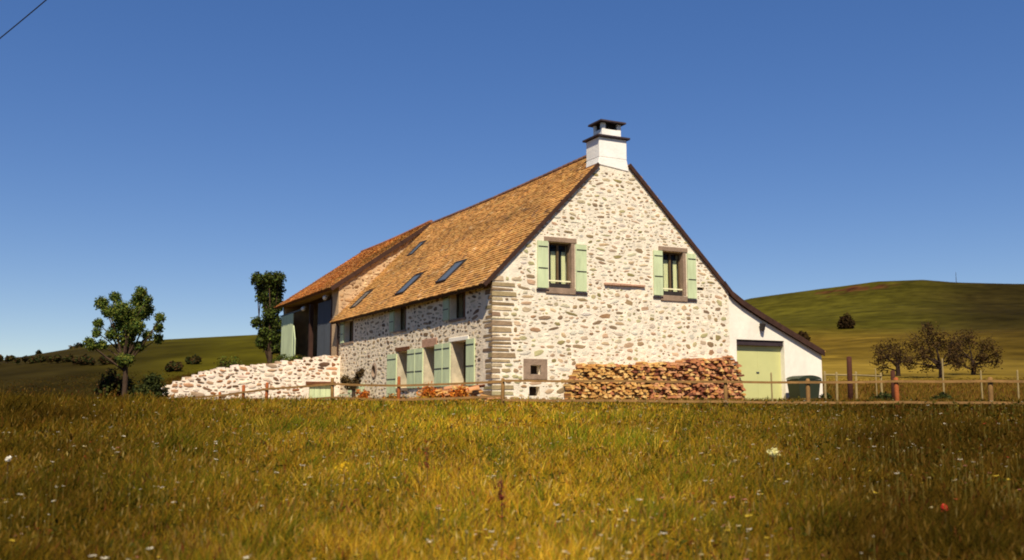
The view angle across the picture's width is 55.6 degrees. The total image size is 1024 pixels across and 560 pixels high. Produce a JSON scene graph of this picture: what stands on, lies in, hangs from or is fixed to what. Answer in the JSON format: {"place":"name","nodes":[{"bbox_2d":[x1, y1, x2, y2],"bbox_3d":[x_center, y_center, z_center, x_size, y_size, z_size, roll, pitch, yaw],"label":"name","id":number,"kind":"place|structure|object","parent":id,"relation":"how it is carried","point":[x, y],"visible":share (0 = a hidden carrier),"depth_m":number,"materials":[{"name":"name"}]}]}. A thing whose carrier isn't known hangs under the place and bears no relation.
{"place":"outdoors","nodes":[
{"label":"outdoors","id":0,"kind":"place"},
{"bbox_2d":[0,0,45,38],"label":"overhead cable","id":1,"kind":"object","parent":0,"point":[23,19],"visible":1,"depth_m":25.96,"materials":[{"name":"metal"}]},
{"bbox_2d":[338,383,363,396],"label":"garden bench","id":2,"kind":"object","parent":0,"point":[349,392],"visible":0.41,"depth_m":45.27,"materials":[{"name":"grey paint"}]},
{"bbox_2d":[0,385,1023,559],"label":"meadow grass","id":3,"kind":"structure","parent":0,"point":[847,524],"depth_m":10.30,"materials":[{"name":"green plant"}]},
{"bbox_2d":[0,280,1023,398],"bbox_3d":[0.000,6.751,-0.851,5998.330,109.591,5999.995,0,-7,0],"label":"hills","id":4,"kind":"structure","parent":0,"point":[879,311],"depth_m":168.76,"materials":[{"name":"green plant"}]},
{"bbox_2d":[0,354,31,362],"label":"bush","id":5,"kind":"object","parent":4,"relation":"on","point":[7,358],"visible":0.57,"depth_m":88.67,"materials":[{"name":"green plant"}]},
{"bbox_2d":[13,355,52,363],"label":"bush","id":6,"kind":"object","parent":4,"relation":"on","point":[32,360],"visible":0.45,"depth_m":82.33,"materials":[{"name":"green plant"}]},
{"bbox_2d":[38,354,73,362],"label":"bush","id":7,"kind":"object","parent":4,"relation":"on","point":[57,358],"visible":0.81,"depth_m":79.00,"materials":[{"name":"green plant"}]},
{"bbox_2d":[69,342,83,348],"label":"bush","id":8,"kind":"object","parent":4,"relation":"on","point":[78,345],"visible":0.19,"depth_m":153.34,"materials":[{"name":"green plant"}]},
{"bbox_2d":[71,354,89,364],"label":"bush","id":9,"kind":"object","parent":4,"relation":"on","point":[82,359],"visible":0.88,"depth_m":75.97,"materials":[{"name":"green plant"}]},
{"bbox_2d":[87,355,116,364],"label":"bush","id":10,"kind":"object","parent":4,"relation":"on","point":[102,360],"visible":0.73,"depth_m":74.67,"materials":[{"name":"green plant"}]},
{"bbox_2d":[165,360,183,371],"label":"bush","id":11,"kind":"object","parent":4,"relation":"on","point":[173,366],"visible":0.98,"depth_m":69.20,"materials":[{"name":"green plant"}]},
{"bbox_2d":[185,354,201,364],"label":"bush","id":12,"kind":"object","parent":4,"relation":"on","point":[194,359],"visible":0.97,"depth_m":73.73,"materials":[{"name":"green plant"}]},
{"bbox_2d":[250,270,286,363],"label":"columnar tree","id":13,"kind":"object","parent":4,"relation":"on","point":[269,288],"visible":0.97,"depth_m":64.01,"materials":[{"name":"green plant"}]},
{"bbox_2d":[797,331,810,340],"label":"bush","id":14,"kind":"object","parent":4,"relation":"on","point":[804,335],"visible":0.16,"depth_m":90.70,"materials":[{"name":"green plant"}]},
{"bbox_2d":[836,313,855,328],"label":"bush","id":15,"kind":"object","parent":4,"relation":"on","point":[846,321],"visible":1,"depth_m":203.04,"materials":[{"name":"green plant"}]},
{"bbox_2d":[869,338,920,375],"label":"tree","id":16,"kind":"object","parent":4,"relation":"on","point":[896,362],"visible":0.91,"depth_m":72.27,"materials":[{"name":"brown plant"}]},
{"bbox_2d":[899,319,963,377],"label":"tree","id":17,"kind":"object","parent":4,"relation":"on","point":[924,356],"visible":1,"depth_m":67.83,"materials":[{"name":"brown plant"}]},
{"bbox_2d":[941,327,1004,374],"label":"tree","id":18,"kind":"object","parent":4,"relation":"on","point":[973,364],"visible":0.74,"depth_m":72.08,"materials":[{"name":"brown plant"}]},
{"bbox_2d":[0,354,1023,405],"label":"rough grass","id":19,"kind":"structure","parent":0,"point":[955,389],"depth_m":46.85,"materials":[{"name":"green plant"}]},
{"bbox_2d":[0,0,1023,359],"label":"sky","id":20,"kind":"structure","parent":0,"point":[181,151],"materials":[{"name":"blue"}]},
{"bbox_2d":[823,384,1023,400],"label":"ground","id":21,"kind":"structure","parent":0,"point":[923,391],"depth_m":47.19,"materials":[{"name":"green plant"}]},
{"bbox_2d":[5,456,11,478],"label":"umbel flower","id":22,"kind":"object","parent":21,"relation":"on","point":[8,458],"visible":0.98,"depth_m":10.07,"materials":[{"name":"white plant"}]},
{"bbox_2d":[91,367,135,397],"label":"bush","id":23,"kind":"object","parent":21,"relation":"on","point":[110,382],"visible":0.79,"depth_m":42.84,"materials":[{"name":"green plant"}]},
{"bbox_2d":[82,285,165,398],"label":"broadleaf tree","id":24,"kind":"object","parent":21,"relation":"on","point":[129,325],"visible":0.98,"depth_m":41.65,"materials":[{"name":"green plant"}]},
{"bbox_2d":[128,371,169,397],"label":"bush","id":25,"kind":"object","parent":21,"relation":"on","point":[152,383],"visible":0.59,"depth_m":41.41,"materials":[{"name":"green plant"}]},
{"bbox_2d":[131,355,340,399],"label":"retaining wall","id":26,"kind":"structure","parent":21,"relation":"on","point":[323,369],"depth_m":48.20,"materials":[{"name":"stone"}]},
{"bbox_2d":[309,385,330,399],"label":"hatch door","id":27,"kind":"structure","parent":26,"relation":"in","point":[318,391],"depth_m":49.37,"materials":[{"name":"green paint"}]},
{"bbox_2d":[171,376,500,403],"bbox_3d":[-6.156,3.734,30.898,12.850,1.235,0.848,-4,-8,27],"label":"rail fence","id":28,"kind":"object","parent":21,"relation":"on","point":[332,384],"visible":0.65,"depth_m":29.32,"materials":[{"name":"brown wood"}]},
{"bbox_2d":[335,459,350,484],"bbox_3d":[-1.772,2.139,10.162,0.162,0.522,0.185,2,-8,-17],"label":"umbel flower","id":29,"kind":"object","parent":21,"relation":"on","point":[342,465],"visible":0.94,"depth_m":10.18,"materials":[{"name":"yellow plant"}]},
{"bbox_2d":[340,367,365,399],"bbox_3d":[-6.047,4.195,36.799,0.996,1.765,0.514,0,-7,0],"label":"pollard tree","id":30,"kind":"object","parent":21,"relation":"on","point":[359,374],"visible":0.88,"depth_m":36.74,"materials":[{"name":"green plant"}]},
{"bbox_2d":[274,220,432,359],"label":"barn","id":31,"kind":"structure","parent":21,"relation":"on","point":[312,311],"depth_m":54.61,"materials":[{"name":"stone"}]},
{"bbox_2d":[281,309,301,359],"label":"sliding door","id":32,"kind":"structure","parent":31,"relation":"in","point":[287,319],"depth_m":59.79,"materials":[{"name":"green paint"}]},
{"bbox_2d":[292,325,295,355],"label":"door leaf","id":33,"kind":"structure","parent":31,"relation":"in","point":[294,339],"depth_m":57.35,"materials":[{"name":"green paint"}]},
{"bbox_2d":[317,299,330,356],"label":"board door","id":34,"kind":"structure","parent":31,"relation":"in","point":[324,308],"depth_m":53.31,"materials":[{"name":"grey wood"}]},
{"bbox_2d":[356,389,370,397],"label":"shrub","id":35,"kind":"object","parent":21,"relation":"on","point":[364,393],"visible":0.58,"depth_m":40.45,"materials":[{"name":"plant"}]},
{"bbox_2d":[381,392,404,398],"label":"shrub","id":36,"kind":"object","parent":21,"relation":"on","point":[394,396],"visible":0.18,"depth_m":35.92,"materials":[{"name":"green plant"}]},
{"bbox_2d":[424,447,429,491],"bbox_3d":[-0.905,2.087,10.289,0.056,0.655,0.084,4,-8,-29],"label":"dock plant","id":37,"kind":"object","parent":21,"relation":"on","point":[426,464],"visible":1,"depth_m":10.30,"materials":[{"name":"brown plant"}]},
{"bbox_2d":[414,381,445,397],"bbox_3d":[-2.832,4.002,33.953,1.181,0.963,0.799,0,-7,0],"label":"shrub","id":38,"kind":"object","parent":21,"relation":"on","point":[427,391],"visible":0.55,"depth_m":33.88,"materials":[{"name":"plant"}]},
{"bbox_2d":[448,385,469,400],"bbox_3d":[-1.691,3.747,31.197,0.792,0.804,0.628,4,-8,-30],"label":"shrub","id":39,"kind":"object","parent":21,"relation":"on","point":[461,392],"visible":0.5,"depth_m":31.14,"materials":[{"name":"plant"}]},
{"bbox_2d":[497,479,504,518],"bbox_3d":[-0.087,1.927,8.023,0.082,0.620,0.088,0,-7,0],"label":"dock plant","id":40,"kind":"object","parent":21,"relation":"on","point":[501,497],"visible":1,"depth_m":8.03,"materials":[{"name":"brown plant"}]},
{"bbox_2d":[2,397,1022,559],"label":"wildflowers","id":41,"kind":"object","parent":21,"relation":"on","point":[709,457],"visible":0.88,"depth_m":10.18,"materials":[{"name":"white plant"}]},
{"bbox_2d":[329,119,825,400],"bbox_3d":[1.847,0.589,45.938,15.970,11.488,18.990,4,-8,-27],"label":"farmhouse","id":42,"kind":"object","parent":21,"relation":"on","point":[594,255],"visible":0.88,"depth_m":37.41,"materials":[{"name":"stone"}]},
{"bbox_2d":[371,363,376,379],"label":"round window","id":43,"kind":"structure","parent":42,"relation":"in","point":[374,368],"depth_m":45.22,"materials":[{"name":"stone"}]},
{"bbox_2d":[400,307,404,329],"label":"window","id":44,"kind":"structure","parent":42,"relation":"in","point":[401,307],"depth_m":43.05,"materials":[{"name":"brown wood"}]},
{"bbox_2d":[456,292,463,317],"bbox_3d":[-1.820,0.957,37.006,0.080,1.030,1.400,4,-8,-27],"label":"window","id":45,"kind":"structure","parent":42,"relation":"in","point":[457,297],"depth_m":37.56,"materials":[{"name":"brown wood"}]},
{"bbox_2d":[463,342,465,384],"bbox_3d":[-1.529,3.152,36.709,0.080,1.660,1.400,4,-8,-27],"label":"window","id":46,"kind":"structure","parent":42,"relation":"in","point":[464,372],"depth_m":37.27,"materials":[{"name":"brown wood"}]},
{"bbox_2d":[549,243,570,288],"bbox_3d":[1.692,-0.522,35.743,0.970,1.690,0.265,4,-8,-27],"label":"window","id":47,"kind":"structure","parent":42,"relation":"in","point":[554,285],"depth_m":35.81,"materials":[{"name":"brown wood"}]},
{"bbox_2d":[663,252,681,295],"bbox_3d":[6.204,-0.228,38.003,0.980,1.730,0.265,4,-8,-27],"label":"window","id":48,"kind":"structure","parent":42,"relation":"in","point":[666,264],"depth_m":38.08,"materials":[{"name":"brown wood"}]},
{"bbox_2d":[737,345,781,400],"bbox_3d":[10.002,3.760,39.542,2.482,2.600,0.070,4,-8,-27],"label":"garage door","id":49,"kind":"structure","parent":42,"relation":"in","point":[757,362],"depth_m":39.59,"materials":[{"name":"green paint"}]},
{"bbox_2d":[564,358,745,399],"bbox_3d":[5.504,3.780,36.551,7.895,1.789,0.754,4,-8,-27],"label":"firewood","id":50,"kind":"object","parent":21,"relation":"on","point":[653,374],"visible":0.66,"depth_m":36.12,"materials":[{"name":"brown wood"}]},
{"bbox_2d":[575,363,586,366],"bbox_3d":[2.494,3.071,35.197,0.200,0.111,0.498,-6,-4,-27],"label":"firewood log","id":51,"kind":"object","parent":50,"relation":"on","point":[580,364],"visible":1,"depth_m":35.07,"materials":[{"name":"brown wood"}]},
{"bbox_2d":[722,355,733,358],"bbox_3d":[8.482,3.024,38.122,0.198,0.093,0.501,21,-15,-23],"label":"firewood log","id":52,"kind":"object","parent":50,"relation":"on","point":[728,357],"visible":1,"depth_m":38.04,"materials":[{"name":"brown wood"}]},
{"bbox_2d":[501,377,1023,406],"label":"rail fence","id":53,"kind":"object","parent":21,"relation":"on","point":[808,382],"visible":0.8,"depth_m":27.21,"materials":[{"name":"brown wood"}]},
{"bbox_2d":[770,372,772,400],"bbox_3d":[7.430,3.317,27.730,0.066,1.352,0.051,0,-7,0],"label":"stake","id":54,"kind":"object","parent":21,"relation":"on","point":[771,387],"visible":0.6,"depth_m":27.73,"materials":[{"name":"beige wood"}]},
{"bbox_2d":[767,448,781,480],"bbox_3d":[2.950,2.167,10.918,0.160,0.561,0.141,0,-7,0],"label":"umbel flower","id":55,"kind":"object","parent":21,"relation":"on","point":[773,453],"visible":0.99,"depth_m":10.93,"materials":[{"name":"beige plant"}]},
{"bbox_2d":[786,375,821,399],"bbox_3d":[11.729,4.407,39.000,1.120,1.140,0.880,3,-8,-21],"label":"wheelie bin","id":56,"kind":"object","parent":21,"relation":"on","point":[796,390],"visible":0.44,"depth_m":38.72,"materials":[{"name":"green plastic"}]},
{"bbox_2d":[817,393,832,399],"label":"bush","id":57,"kind":"object","parent":21,"relation":"on","point":[828,395],"visible":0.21,"depth_m":37.67,"materials":[{"name":"green plant"}]},
{"bbox_2d":[835,372,837,400],"bbox_3d":[10.408,3.614,31.111,0.091,1.328,0.080,3,-8,-23],"label":"stake","id":58,"kind":"object","parent":21,"relation":"on","point":[836,376],"visible":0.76,"depth_m":31.11,"materials":[{"name":"beige wood"}]},
{"bbox_2d":[846,356,852,399],"bbox_3d":[10.791,3.354,31.011,0.175,1.819,0.171,-3,-8,21],"label":"gate post","id":59,"kind":"object","parent":21,"relation":"on","point":[849,377],"visible":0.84,"depth_m":30.98,"materials":[{"name":"brown wood"}]},
{"bbox_2d":[823,371,882,398],"bbox_3d":[12.825,4.146,35.958,3.694,1.481,0.416,5,-9,-37],"label":"pasture fence","id":60,"kind":"object","parent":21,"relation":"on","point":[856,387],"visible":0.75,"depth_m":35.59,"materials":[{"name":"beige wood"}]},
{"bbox_2d":[869,391,891,400],"bbox_3d":[12.761,4.117,33.416,0.935,0.576,0.722,-6,-9,38],"label":"bush","id":61,"kind":"object","parent":21,"relation":"on","point":[885,395],"visible":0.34,"depth_m":33.29,"materials":[{"name":"green plant"}]},
{"bbox_2d":[890,370,894,398],"bbox_3d":[12.367,3.626,31.464,0.148,1.392,0.148,-3,-8,25],"label":"gate post","id":62,"kind":"object","parent":21,"relation":"on","point":[892,373],"visible":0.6,"depth_m":31.46,"materials":[{"name":"brown wood"}]},
{"bbox_2d":[929,392,953,399],"bbox_3d":[14.845,4.126,33.611,0.910,0.561,0.818,0,-7,0],"label":"bush","id":63,"kind":"object","parent":21,"relation":"on","point":[940,395],"visible":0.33,"depth_m":33.54,"materials":[{"name":"green plant"}]},
{"bbox_2d":[941,358,944,392],"bbox_3d":[14.956,3.658,33.649,0.058,1.872,0.055,-3,-8,25],"label":"stake","id":64,"kind":"object","parent":21,"relation":"on","point":[943,375],"visible":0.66,"depth_m":33.68,"materials":[{"name":"beige wood"}]},
{"bbox_2d":[941,503,947,524],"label":"poppy","id":65,"kind":"object","parent":21,"relation":"on","point":[942,505],"visible":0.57,"depth_m":7.53,"materials":[{"name":"red plant"}]},
{"bbox_2d":[980,370,982,398],"bbox_3d":[16.037,3.810,33.124,0.067,1.441,0.060,3,-8,-22],"label":"stake","id":66,"kind":"object","parent":21,"relation":"on","point":[981,384],"visible":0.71,"depth_m":33.13,"materials":[{"name":"beige wood"}]},
{"bbox_2d":[1016,370,1019,398],"bbox_3d":[17.021,3.750,32.644,0.077,1.441,0.060,0,-7,0],"label":"stake","id":67,"kind":"object","parent":21,"relation":"on","point":[1018,385],"visible":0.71,"depth_m":32.65,"materials":[{"name":"beige wood"}]},
{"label":"barn ramp","id":68,"kind":"structure","parent":0,"visible":0},
{"bbox_2d":[214,355,241,367],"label":"bush","id":69,"kind":"object","parent":68,"relation":"on","point":[224,363],"visible":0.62,"depth_m":58.64,"materials":[{"name":"green plant"}]},
{"bbox_2d":[270,353,289,362],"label":"bush","id":70,"kind":"object","parent":68,"relation":"on","point":[280,357],"visible":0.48,"depth_m":56.61,"materials":[{"name":"green plant"}]},
{"bbox_2d":[288,354,305,360],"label":"bush","id":71,"kind":"object","parent":68,"relation":"on","point":[299,357],"visible":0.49,"depth_m":52.07,"materials":[{"name":"green plant"}]},
{"bbox_3d":[-1.055,3.900,31.975,0.505,0.130,0.150,-1,1,-37],"label":"firewood log","id":72,"kind":"object","parent":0,"visible":0},
{"bbox_2d":[470,390,482,395],"bbox_3d":[-1.159,3.707,31.874,0.444,0.092,0.154,-10,8,-37],"label":"firewood log","id":73,"kind":"object","parent":72,"relation":"on","point":[476,393],"visible":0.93,"depth_m":31.80,"materials":[{"name":"brown wood"}]},
{"bbox_2d":[465,385,479,391],"bbox_3d":[-1.309,3.538,31.683,0.480,0.105,0.222,-10,6,-14],"label":"firewood log","id":74,"kind":"object","parent":73,"relation":"on","point":[474,388],"visible":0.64,"depth_m":31.63,"materials":[{"name":"brown wood"}]},
{"bbox_3d":[-1.929,3.863,33.438,0.501,0.093,0.198,10,-24,-4],"label":"firewood log","id":75,"kind":"object","parent":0,"visible":0},
{"bbox_2d":[444,385,457,389],"bbox_3d":[-2.102,3.687,33.450,0.501,0.093,0.198,-11,12,3],"label":"firewood log","id":76,"kind":"object","parent":75,"relation":"on","point":[447,387],"visible":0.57,"depth_m":33.41,"materials":[{"name":"brown wood"}]}
]}

